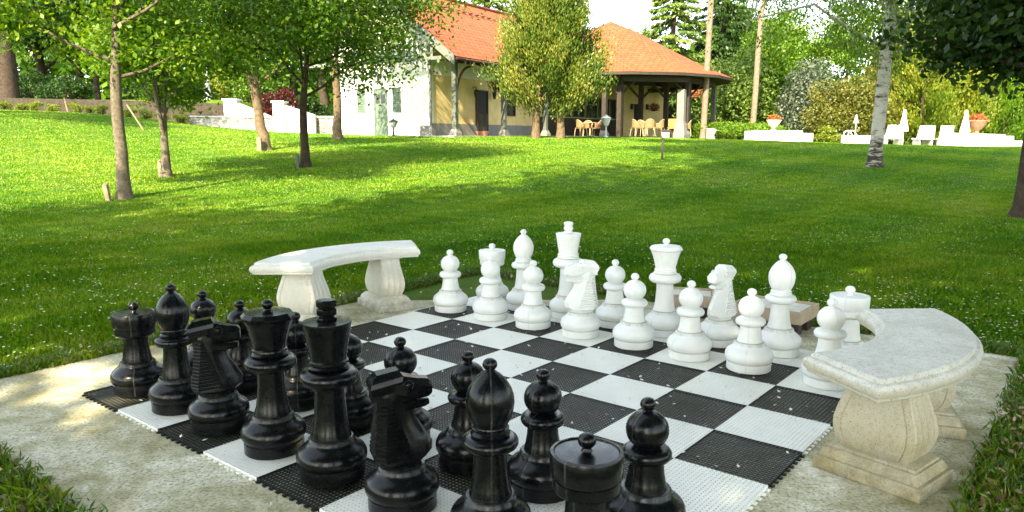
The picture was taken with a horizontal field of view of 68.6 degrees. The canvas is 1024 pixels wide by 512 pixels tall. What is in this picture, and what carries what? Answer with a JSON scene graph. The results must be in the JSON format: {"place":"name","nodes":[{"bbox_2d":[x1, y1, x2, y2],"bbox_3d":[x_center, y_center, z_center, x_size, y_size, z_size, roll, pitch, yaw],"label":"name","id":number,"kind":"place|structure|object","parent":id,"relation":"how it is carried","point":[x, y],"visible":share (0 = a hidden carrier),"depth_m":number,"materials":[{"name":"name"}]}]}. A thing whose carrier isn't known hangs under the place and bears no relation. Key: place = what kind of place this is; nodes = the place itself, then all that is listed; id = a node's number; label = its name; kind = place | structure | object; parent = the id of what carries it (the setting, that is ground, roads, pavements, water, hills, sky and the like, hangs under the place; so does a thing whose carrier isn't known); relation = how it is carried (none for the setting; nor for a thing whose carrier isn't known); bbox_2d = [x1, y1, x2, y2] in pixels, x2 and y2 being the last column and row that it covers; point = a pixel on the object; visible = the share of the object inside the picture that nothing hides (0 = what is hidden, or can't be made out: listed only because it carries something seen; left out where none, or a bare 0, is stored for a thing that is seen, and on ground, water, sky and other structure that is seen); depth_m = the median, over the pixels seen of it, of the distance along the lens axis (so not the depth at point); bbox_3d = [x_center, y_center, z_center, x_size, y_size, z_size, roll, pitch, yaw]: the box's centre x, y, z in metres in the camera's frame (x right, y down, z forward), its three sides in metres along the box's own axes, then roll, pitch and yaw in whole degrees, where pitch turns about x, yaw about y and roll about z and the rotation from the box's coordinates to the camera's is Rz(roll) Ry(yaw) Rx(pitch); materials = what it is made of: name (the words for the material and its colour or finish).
{"place":"outdoors","nodes":[
{"label":"outdoors","id":0,"kind":"place"},
{"bbox_2d":[17,0,903,90],"label":"sky","id":1,"kind":"structure","parent":0,"point":[635,12],"materials":[{"name":"white"}]},
{"bbox_2d":[0,100,1023,511],"bbox_3d":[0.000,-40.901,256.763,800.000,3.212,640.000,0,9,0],"label":"lawn","id":2,"kind":"structure","parent":0,"point":[468,284],"depth_m":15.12,"materials":[{"name":"green plant"}]},
{"bbox_2d":[18,68,55,98],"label":"undergrowth shrub","id":3,"kind":"object","parent":2,"relation":"on","point":[37,79],"visible":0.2,"depth_m":48.79,"materials":[{"name":"green plant"}]},
{"bbox_2d":[0,0,91,97],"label":"broadleaf tree","id":4,"kind":"object","parent":2,"relation":"on","point":[9,83],"visible":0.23,"depth_m":45.51,"materials":[{"name":"green plant"}]},
{"bbox_2d":[15,6,87,98],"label":"broadleaf tree","id":5,"kind":"object","parent":2,"relation":"on","point":[79,74],"visible":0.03,"depth_m":63.92,"materials":[{"name":"green plant"}]},
{"bbox_2d":[13,1,99,84],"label":"broadleaf tree","id":6,"kind":"object","parent":2,"relation":"on","point":[40,64],"visible":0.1,"depth_m":58.15,"materials":[{"name":"green plant"}]},
{"bbox_2d":[31,73,95,99],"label":"undergrowth shrub","id":7,"kind":"object","parent":2,"relation":"on","point":[71,87],"visible":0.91,"depth_m":45.83,"materials":[{"name":"green plant"}]},
{"bbox_2d":[43,0,139,99],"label":"broadleaf tree","id":8,"kind":"object","parent":2,"relation":"on","point":[96,77],"visible":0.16,"depth_m":51.98,"materials":[{"name":"green plant"}]},
{"bbox_2d":[0,98,223,122],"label":"retaining wall","id":9,"kind":"structure","parent":2,"relation":"on","point":[219,108],"depth_m":39.08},
{"bbox_2d":[0,0,255,199],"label":"shade tree","id":10,"kind":"object","parent":2,"relation":"on","point":[190,53],"visible":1,"depth_m":12.78,"materials":[{"name":"green plant"}]},
{"bbox_2d":[106,72,159,99],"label":"undergrowth shrub","id":11,"kind":"object","parent":2,"relation":"on","point":[125,92],"visible":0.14,"depth_m":49.82,"materials":[{"name":"green plant"}]},
{"bbox_2d":[57,0,258,177],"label":"shade tree","id":12,"kind":"object","parent":2,"relation":"on","point":[169,91],"visible":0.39,"depth_m":15.82,"materials":[{"name":"green plant"}]},
{"bbox_2d":[208,71,240,99],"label":"undergrowth shrub","id":13,"kind":"object","parent":2,"relation":"on","point":[224,93],"visible":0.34,"depth_m":48.25,"materials":[{"name":"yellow plant"}]},
{"bbox_2d":[190,116,273,131],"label":"stone wall","id":14,"kind":"structure","parent":2,"relation":"on","point":[241,122],"depth_m":37.14,"materials":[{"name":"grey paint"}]},
{"bbox_2d":[171,0,292,98],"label":"broadleaf tree","id":15,"kind":"object","parent":2,"relation":"on","point":[273,76],"visible":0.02,"depth_m":56.34,"materials":[{"name":"green plant"}]},
{"bbox_2d":[222,99,271,116],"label":"stair wall","id":16,"kind":"structure","parent":2,"relation":"on","point":[234,107],"depth_m":37.96,"materials":[{"name":"white paint"}]},
{"bbox_2d":[224,66,277,104],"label":"undergrowth shrub","id":17,"kind":"object","parent":2,"relation":"on","point":[242,90],"visible":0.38,"depth_m":44.71,"materials":[{"name":"green plant"}]},
{"bbox_2d":[192,0,343,150],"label":"shade tree","id":18,"kind":"object","parent":2,"relation":"on","point":[261,130],"visible":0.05,"depth_m":22.70,"materials":[{"name":"green plant"}]},
{"bbox_2d":[260,86,298,116],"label":"red maple","id":19,"kind":"object","parent":2,"relation":"on","point":[293,103],"visible":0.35,"depth_m":41.46,"materials":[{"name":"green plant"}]},
{"bbox_2d":[271,101,316,133],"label":"stair wall","id":20,"kind":"structure","parent":2,"relation":"on","point":[285,118],"depth_m":36.22,"materials":[{"name":"white paint"}]},
{"bbox_2d":[264,2,332,114],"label":"broadleaf tree","id":21,"kind":"object","parent":2,"relation":"on","point":[323,95],"visible":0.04,"depth_m":50.68,"materials":[{"name":"green plant"}]},
{"bbox_2d":[296,94,333,115],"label":"undergrowth shrub","id":22,"kind":"object","parent":2,"relation":"on","point":[316,108],"visible":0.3,"depth_m":49.03,"materials":[{"name":"green plant"}]},
{"bbox_2d":[316,116,332,133],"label":"stone wall","id":23,"kind":"structure","parent":2,"relation":"on","point":[324,124],"depth_m":36.65,"materials":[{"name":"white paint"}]},
{"bbox_2d":[169,0,489,167],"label":"shade tree","id":24,"kind":"object","parent":2,"relation":"on","point":[300,20],"visible":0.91,"depth_m":17.32,"materials":[{"name":"green plant"}]},
{"bbox_2d":[325,0,430,139],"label":"shade tree","id":25,"kind":"object","parent":2,"relation":"on","point":[337,123],"visible":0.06,"depth_m":28.36,"materials":[{"name":"green plant"}]},
{"bbox_2d":[470,0,510,12],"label":"spruce tree","id":26,"kind":"object","parent":2,"relation":"on","point":[491,3],"visible":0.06,"depth_m":63.39,"materials":[{"name":"green plant"}]},
{"bbox_2d":[0,300,1019,511],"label":"concrete terrace","id":27,"kind":"structure","parent":2,"relation":"on","point":[83,444],"depth_m":2.99,"materials":[{"name":"beige concrete"}]},
{"bbox_2d":[249,240,419,320],"bbox_3d":[-1.177,0.189,5.276,0.571,0.460,1.435,7,11,38],"label":"curved bench","id":28,"kind":"object","parent":27,"relation":"on","point":[303,287],"visible":0.94,"depth_m":5.17,"materials":[{"name":"stone"}]},
{"bbox_2d":[82,296,844,511],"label":"chessboard","id":29,"kind":"object","parent":27,"relation":"on","point":[496,339],"visible":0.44,"depth_m":3.48,"materials":[{"name":"plastic"}]},
{"bbox_2d":[110,301,162,397],"bbox_3d":[-1.829,0.439,3.654,0.251,0.444,0.251,-3,9,-16],"label":"rook","id":30,"kind":"object","parent":29,"relation":"on","point":[137,372],"visible":0.92,"depth_m":3.59,"materials":[{"name":"black plastic"}]},
{"bbox_2d":[148,284,198,415],"bbox_3d":[-1.530,0.410,3.407,0.251,0.578,0.251,5,10,28],"label":"bishop","id":31,"kind":"object","parent":29,"relation":"on","point":[171,392],"visible":0.88,"depth_m":3.35,"materials":[{"name":"black plastic"}]},
{"bbox_2d":[187,290,229,369],"bbox_3d":[-1.612,0.396,3.939,0.251,0.439,0.251,0,9,-1],"label":"pawn","id":32,"kind":"object","parent":29,"relation":"on","point":[202,306],"visible":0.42,"depth_m":3.88,"materials":[{"name":"black plastic"}]},
{"bbox_2d":[186,316,249,435],"bbox_3d":[-1.256,0.494,3.191,0.251,0.479,0.251,-3,9,-17],"label":"knight","id":33,"kind":"object","parent":29,"relation":"on","point":[219,404],"visible":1,"depth_m":3.13,"materials":[{"name":"black plastic"}]},
{"bbox_2d":[226,300,256,393],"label":"pawn","id":34,"kind":"object","parent":29,"relation":"on","point":[240,353],"visible":0.36,"depth_m":3.65,"materials":[{"name":"black plastic"}]},
{"bbox_2d":[240,299,305,460],"bbox_3d":[-0.946,0.467,2.944,0.251,0.608,0.251,-8,12,-40],"label":"queen","id":35,"kind":"object","parent":29,"relation":"on","point":[273,427],"visible":1,"depth_m":2.89,"materials":[{"name":"black plastic"}]},
{"bbox_2d":[285,312,313,411],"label":"pawn","id":36,"kind":"object","parent":29,"relation":"on","point":[300,397],"visible":0.46,"depth_m":3.39,"materials":[{"name":"black plastic"}]},
{"bbox_2d":[296,298,367,488],"bbox_3d":[-0.660,0.478,2.713,0.256,0.660,0.256,-3,9,-15],"label":"king","id":37,"kind":"object","parent":29,"relation":"on","point":[332,451],"visible":1,"depth_m":2.65,"materials":[{"name":"black plastic"}]},
{"bbox_2d":[345,327,373,431],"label":"pawn","id":38,"kind":"object","parent":29,"relation":"on","point":[359,405],"visible":0.36,"depth_m":3.18,"materials":[{"name":"black plastic"}]},
{"bbox_2d":[364,366,439,511],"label":"knight","id":39,"kind":"object","parent":29,"relation":"on","point":[402,475],"visible":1,"depth_m":2.44,"materials":[{"name":"black plastic"}]},
{"bbox_2d":[371,337,432,436],"bbox_3d":[-0.448,0.539,3.032,0.251,0.439,0.251,4,10,21],"label":"pawn","id":40,"kind":"object","parent":29,"relation":"on","point":[400,356],"visible":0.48,"depth_m":2.98,"materials":[{"name":"black plastic"}]},
{"bbox_2d":[433,250,467,312],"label":"pawn","id":41,"kind":"object","parent":29,"relation":"on","point":[450,296],"visible":1,"depth_m":5.30,"materials":[{"name":"white plastic"}]},
{"bbox_2d":[436,351,483,474],"bbox_3d":[-0.165,0.571,2.832,0.251,0.439,0.251,-3,9,-17],"label":"pawn","id":42,"kind":"object","parent":29,"relation":"on","point":[455,456],"visible":0.59,"depth_m":2.77,"materials":[{"name":"black plastic"}]},
{"bbox_2d":[450,358,530,511],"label":"bishop","id":43,"kind":"object","parent":29,"relation":"on","point":[490,440],"visible":1,"depth_m":2.22,"materials":[{"name":"black plastic"}]},
{"bbox_2d":[472,255,508,320],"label":"pawn","id":44,"kind":"object","parent":29,"relation":"on","point":[490,303],"visible":1,"depth_m":5.07,"materials":[{"name":"white plastic"}]},
{"bbox_2d":[476,243,508,300],"bbox_3d":[-0.149,0.124,5.645,0.251,0.444,0.251,-6,11,-33],"label":"rook","id":45,"kind":"object","parent":29,"relation":"on","point":[498,254],"visible":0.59,"depth_m":5.58,"materials":[{"name":"white plastic"}]},
{"bbox_2d":[506,229,533,310],"bbox_3d":[0.082,0.094,5.405,0.251,0.578,0.251,-1,9,-9],"label":"bishop","id":46,"kind":"object","parent":29,"relation":"on","point":[523,247],"visible":0.79,"depth_m":5.34,"materials":[{"name":"white plastic"}]},
{"bbox_2d":[514,260,551,329],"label":"pawn","id":47,"kind":"object","parent":29,"relation":"on","point":[532,312],"visible":1,"depth_m":4.84,"materials":[{"name":"white plastic"}]},
{"bbox_2d":[508,369,564,503],"bbox_3d":[0.107,0.605,2.614,0.251,0.439,0.251,7,11,37],"label":"pawn","id":48,"kind":"object","parent":29,"relation":"on","point":[542,421],"visible":0.86,"depth_m":2.55,"materials":[{"name":"black plastic"}]},
{"bbox_2d":[549,221,580,318],"bbox_3d":[0.386,0.091,5.162,0.256,0.660,0.256,-3,9,-17],"label":"king","id":49,"kind":"object","parent":29,"relation":"on","point":[568,240],"visible":0.76,"depth_m":5.09,"materials":[{"name":"white plastic"}]},
{"bbox_2d":[560,259,600,339],"bbox_3d":[0.428,0.259,4.678,0.251,0.479,0.251,-2,9,-13],"label":"knight","id":50,"kind":"object","parent":29,"relation":"on","point":[580,320],"visible":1,"depth_m":4.62,"materials":[{"name":"white plastic"}]},
{"bbox_2d":[549,432,624,511],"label":"rook","id":51,"kind":"object","parent":29,"relation":"on","point":[586,471],"visible":1,"depth_m":1.97,"materials":[{"name":"black plastic"}]},
{"bbox_2d":[595,259,625,328],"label":"pawn","id":52,"kind":"object","parent":29,"relation":"on","point":[610,312],"visible":0.85,"depth_m":4.87,"materials":[{"name":"white plastic"}]},
{"bbox_2d":[613,273,654,350],"bbox_3d":[0.724,0.316,4.444,0.251,0.439,0.251,-1,9,-6],"label":"pawn","id":53,"kind":"object","parent":29,"relation":"on","point":[633,330],"visible":1,"depth_m":4.38,"materials":[{"name":"white plastic"}]},
{"bbox_2d":[607,397,685,511],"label":"pawn","id":54,"kind":"object","parent":29,"relation":"on","point":[645,486],"visible":0.98,"depth_m":2.28,"materials":[{"name":"black plastic"}]},
{"bbox_2d":[645,238,682,337],"bbox_3d":[0.958,0.189,4.704,0.251,0.608,0.251,-7,12,-39],"label":"queen","id":55,"kind":"object","parent":29,"relation":"on","point":[662,317],"visible":0.91,"depth_m":4.64,"materials":[{"name":"white plastic"}]},
{"bbox_2d":[667,280,711,361],"bbox_3d":[1.001,0.352,4.215,0.251,0.439,0.251,-5,10,-28],"label":"pawn","id":56,"kind":"object","parent":29,"relation":"on","point":[688,340],"visible":1,"depth_m":4.16,"materials":[{"name":"white plastic"}]},
{"bbox_2d":[700,264,738,347],"bbox_3d":[1.242,0.289,4.489,0.251,0.479,0.251,-9,12,-44],"label":"knight","id":57,"kind":"object","parent":29,"relation":"on","point":[719,327],"visible":0.89,"depth_m":4.43,"materials":[{"name":"white plastic"}]},
{"bbox_2d":[725,288,773,374],"bbox_3d":[1.268,0.387,3.996,0.251,0.439,0.251,4,10,25],"label":"pawn","id":58,"kind":"object","parent":29,"relation":"on","point":[748,351],"visible":1,"depth_m":3.94,"materials":[{"name":"white plastic"}]},
{"bbox_2d":[761,254,801,357],"bbox_3d":[1.530,0.272,4.277,0.251,0.578,0.251,-4,10,-24],"label":"bishop","id":59,"kind":"object","parent":29,"relation":"on","point":[781,337],"visible":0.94,"depth_m":4.22,"materials":[{"name":"white plastic"}]},
{"bbox_2d":[801,298,846,390],"bbox_3d":[1.586,0.426,3.748,0.251,0.439,0.251,0,9,-2],"label":"pawn","id":60,"kind":"object","parent":29,"relation":"on","point":[830,333],"visible":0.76,"depth_m":3.69,"materials":[{"name":"white plastic"}]},
{"bbox_2d":[830,286,870,347],"bbox_3d":[1.807,0.378,4.038,0.251,0.444,0.251,7,11,36],"label":"rook","id":61,"kind":"object","parent":29,"relation":"on","point":[852,303],"visible":0.5,"depth_m":3.98,"materials":[{"name":"white plastic"}]},
{"bbox_2d":[32,291,943,504],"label":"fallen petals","id":62,"kind":"object","parent":27,"relation":"on","point":[33,437],"visible":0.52,"depth_m":3.63,"materials":[{"name":"white plant"}]},
{"bbox_2d":[655,287,714,317],"bbox_3d":[1.228,0.331,5.322,0.400,0.165,0.300,2,9,15],"label":"wooden tray","id":63,"kind":"object","parent":27,"relation":"on","point":[707,293],"visible":0.13,"depth_m":5.20,"materials":[{"name":"brown wood"}]},
{"bbox_2d":[735,295,818,334],"bbox_3d":[1.725,0.391,4.940,0.460,0.165,0.360,7,11,38],"label":"wooden tray","id":64,"kind":"object","parent":27,"relation":"on","point":[803,314],"visible":0.27,"depth_m":4.80,"materials":[{"name":"brown wood"}]},
{"bbox_2d":[802,308,983,503],"bbox_3d":[1.548,0.545,3.018,0.560,0.460,1.357,7,11,38],"label":"curved bench","id":65,"kind":"object","parent":27,"relation":"on","point":[901,374],"visible":1,"depth_m":2.70,"materials":[{"name":"stone"}]},
{"bbox_2d":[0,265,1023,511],"bbox_3d":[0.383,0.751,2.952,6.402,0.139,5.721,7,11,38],"label":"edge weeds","id":66,"kind":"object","parent":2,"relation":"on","point":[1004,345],"visible":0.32,"depth_m":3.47,"materials":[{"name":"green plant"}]},
{"bbox_2d":[1,144,1023,366],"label":"daisies","id":67,"kind":"object","parent":2,"relation":"on","point":[491,239],"visible":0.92,"depth_m":7.97,"materials":[{"name":"white plant"}]},
{"bbox_2d":[299,0,732,137],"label":"garden house","id":68,"kind":"structure","parent":2,"relation":"on","point":[458,97],"depth_m":35.98,"materials":[{"name":"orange paint"}]},
{"bbox_2d":[356,90,365,112],"bbox_3d":[-6.913,-7.099,34.377,0.480,1.080,0.047,6,11,31],"label":"window","id":69,"kind":"structure","parent":68,"relation":"in","point":[361,108],"depth_m":34.38,"materials":[{"name":"green paint"}]},
{"bbox_2d":[373,88,387,134],"bbox_3d":[-5.928,-6.456,33.862,0.760,2.170,0.047,6,11,31],"label":"door","id":70,"kind":"structure","parent":68,"relation":"in","point":[380,112],"depth_m":33.84,"materials":[{"name":"green paint"}]},
{"bbox_2d":[392,87,400,111],"bbox_3d":[-5.112,-6.925,33.275,0.440,1.080,0.047,6,11,31],"label":"window","id":71,"kind":"structure","parent":68,"relation":"in","point":[396,97],"depth_m":33.26,"materials":[{"name":"green paint"}]},
{"bbox_2d":[475,90,488,134],"bbox_3d":[-1.419,-6.804,35.711,0.070,2.120,1.000,6,11,31],"label":"door","id":72,"kind":"structure","parent":68,"relation":"in","point":[482,101],"depth_m":35.71,"materials":[{"name":"black wood"}]},
{"bbox_2d":[475,113,489,135],"bbox_3d":[-1.368,-6.043,34.550,0.680,1.000,0.670,0,9,0],"label":"planter","id":73,"kind":"object","parent":68,"relation":"on","point":[482,120],"visible":1,"depth_m":34.35,"materials":[{"name":"ceramic"}]},
{"bbox_2d":[585,97,597,117],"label":"window","id":74,"kind":"structure","parent":68,"relation":"in","point":[592,112],"depth_m":45.59,"materials":[{"name":"black glass"}]},
{"bbox_2d":[15,3,1021,141],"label":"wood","id":75,"kind":"object","parent":2,"relation":"on","point":[63,67],"visible":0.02,"depth_m":87.72,"materials":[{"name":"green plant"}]},
{"bbox_2d":[470,0,617,138],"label":"golden conifer","id":76,"kind":"object","parent":2,"relation":"on","point":[547,43],"visible":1,"depth_m":29.60,"materials":[{"name":"green plant"}]},
{"bbox_2d":[642,0,713,137],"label":"spruce tree","id":77,"kind":"object","parent":2,"relation":"on","point":[672,39],"visible":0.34,"depth_m":55.56,"materials":[{"name":"green plant"}]},
{"bbox_2d":[699,0,713,138],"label":"pine tree","id":78,"kind":"object","parent":2,"relation":"on","point":[704,110],"visible":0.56,"depth_m":40.30,"materials":[{"name":"beige plant"}]},
{"bbox_2d":[675,0,754,129],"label":"spruce tree","id":79,"kind":"object","parent":2,"relation":"on","point":[724,46],"visible":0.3,"depth_m":57.40,"materials":[{"name":"green plant"}]},
{"bbox_2d":[694,43,778,139],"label":"arborvitae","id":80,"kind":"object","parent":2,"relation":"on","point":[734,104],"visible":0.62,"depth_m":49.61,"materials":[{"name":"green plant"}]},
{"bbox_2d":[691,121,790,139],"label":"juniper","id":81,"kind":"object","parent":2,"relation":"on","point":[739,129],"visible":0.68,"depth_m":40.96,"materials":[{"name":"green plant"}]},
{"bbox_2d":[701,0,807,72],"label":"broadleaf tree","id":82,"kind":"object","parent":2,"relation":"on","point":[752,24],"visible":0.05,"depth_m":62.56,"materials":[{"name":"green plant"}]},
{"bbox_2d":[733,7,810,130],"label":"arborvitae","id":83,"kind":"object","parent":2,"relation":"on","point":[782,56],"visible":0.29,"depth_m":51.19,"materials":[{"name":"green plant"}]},
{"bbox_2d":[746,0,798,123],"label":"pine tree","id":84,"kind":"object","parent":2,"relation":"on","point":[756,84],"visible":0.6,"depth_m":44.73,"materials":[{"name":"beige plant"}]},
{"bbox_2d":[744,131,802,141],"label":"planter wall","id":85,"kind":"structure","parent":2,"relation":"on","point":[795,136],"depth_m":36.34,"materials":[{"name":"white concrete"}]},
{"bbox_2d":[766,114,781,130],"bbox_3d":[12.876,-6.573,36.923,0.738,0.817,0.727,0,9,0],"label":"flower urn","id":86,"kind":"object","parent":85,"relation":"on","point":[773,121],"visible":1,"depth_m":36.77,"materials":[{"name":"stone"}]},
{"bbox_2d":[773,57,834,141],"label":"silver shrub","id":87,"kind":"object","parent":2,"relation":"on","point":[799,103],"visible":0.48,"depth_m":48.60,"materials":[{"name":"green plant"}]},
{"bbox_2d":[770,2,844,117],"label":"broadleaf tree","id":88,"kind":"object","parent":2,"relation":"on","point":[812,37],"visible":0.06,"depth_m":66.07,"materials":[{"name":"green plant"}]},
{"bbox_2d":[813,125,842,142],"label":"juniper","id":89,"kind":"object","parent":2,"relation":"on","point":[828,134],"visible":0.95,"depth_m":40.10,"materials":[{"name":"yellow plant"}]},
{"bbox_2d":[796,0,881,113],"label":"broadleaf tree","id":90,"kind":"object","parent":2,"relation":"on","point":[836,37],"visible":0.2,"depth_m":61.30,"materials":[{"name":"green plant"}]},
{"bbox_2d":[798,75,897,142],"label":"ochre bush","id":91,"kind":"object","parent":2,"relation":"on","point":[831,113],"visible":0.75,"depth_m":43.28,"materials":[{"name":"yellow plant"}]},
{"bbox_2d":[689,0,1013,167],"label":"birch tree","id":92,"kind":"object","parent":2,"relation":"on","point":[891,9],"visible":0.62,"depth_m":18.53,"materials":[{"name":"green plant"}]},
{"bbox_2d":[841,135,884,143],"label":"pool wall","id":93,"kind":"structure","parent":2,"relation":"on","point":[864,139],"depth_m":37.90,"materials":[{"name":"white concrete"}]},
{"bbox_2d":[883,125,902,144],"bbox_3d":[18.691,-5.926,37.029,0.786,1.070,0.700,0,9,0],"label":"sun lounger","id":94,"kind":"object","parent":2,"relation":"on","point":[894,133],"visible":0.73,"depth_m":36.70,"materials":[{"name":"white plastic"}]},
{"bbox_2d":[862,28,935,144],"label":"thuja tree","id":95,"kind":"object","parent":2,"relation":"on","point":[897,116],"visible":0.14,"depth_m":45.81,"materials":[{"name":"green plant"}]},
{"bbox_2d":[911,125,934,144],"bbox_3d":[20.277,-5.894,37.034,0.758,1.070,0.700,0,9,0],"label":"sun lounger","id":96,"kind":"object","parent":2,"relation":"on","point":[926,133],"visible":0.94,"depth_m":36.77,"materials":[{"name":"white plastic"}]},
{"bbox_2d":[885,15,967,144],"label":"thuja tree","id":97,"kind":"object","parent":2,"relation":"on","point":[944,97],"visible":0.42,"depth_m":44.20,"materials":[{"name":"green plant"}]},
{"bbox_2d":[869,0,1023,218],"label":"chestnut tree","id":98,"kind":"object","parent":2,"relation":"on","point":[983,36],"visible":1,"depth_m":11.03,"materials":[{"name":"green plant"}]},
{"bbox_2d":[915,62,1009,140],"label":"thuja tree","id":99,"kind":"object","parent":2,"relation":"on","point":[974,101],"visible":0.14,"depth_m":44.91,"materials":[{"name":"green plant"}]},
{"bbox_2d":[959,110,969,132],"bbox_3d":[22.907,-6.427,37.962,0.462,1.900,0.462,-4,10,-22],"label":"closed parasol","id":100,"kind":"object","parent":2,"relation":"on","point":[965,127],"visible":0.94,"depth_m":37.80,"materials":[{"name":"white fabric"}]},
{"bbox_2d":[939,133,1004,145],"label":"pool wall","id":101,"kind":"structure","parent":2,"relation":"on","point":[959,139],"depth_m":35.43,"materials":[{"name":"white paint"}]},
{"bbox_2d":[968,113,988,133],"bbox_3d":[24.117,-6.858,38.910,1.031,1.138,1.017,0,9,0],"label":"flower urn","id":102,"kind":"object","parent":101,"relation":"on","point":[977,122],"visible":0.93,"depth_m":38.68,"materials":[{"name":"ceramic"}]},
{"bbox_2d":[957,67,1023,140],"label":"thuja tree","id":103,"kind":"object","parent":2,"relation":"on","point":[1010,122],"visible":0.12,"depth_m":45.90,"materials":[{"name":"green plant"}]},
{"bbox_2d":[1004,136,1022,146],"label":"pool wall","id":104,"kind":"structure","parent":2,"relation":"on","point":[1009,141],"depth_m":35.65,"materials":[{"name":"white concrete"}]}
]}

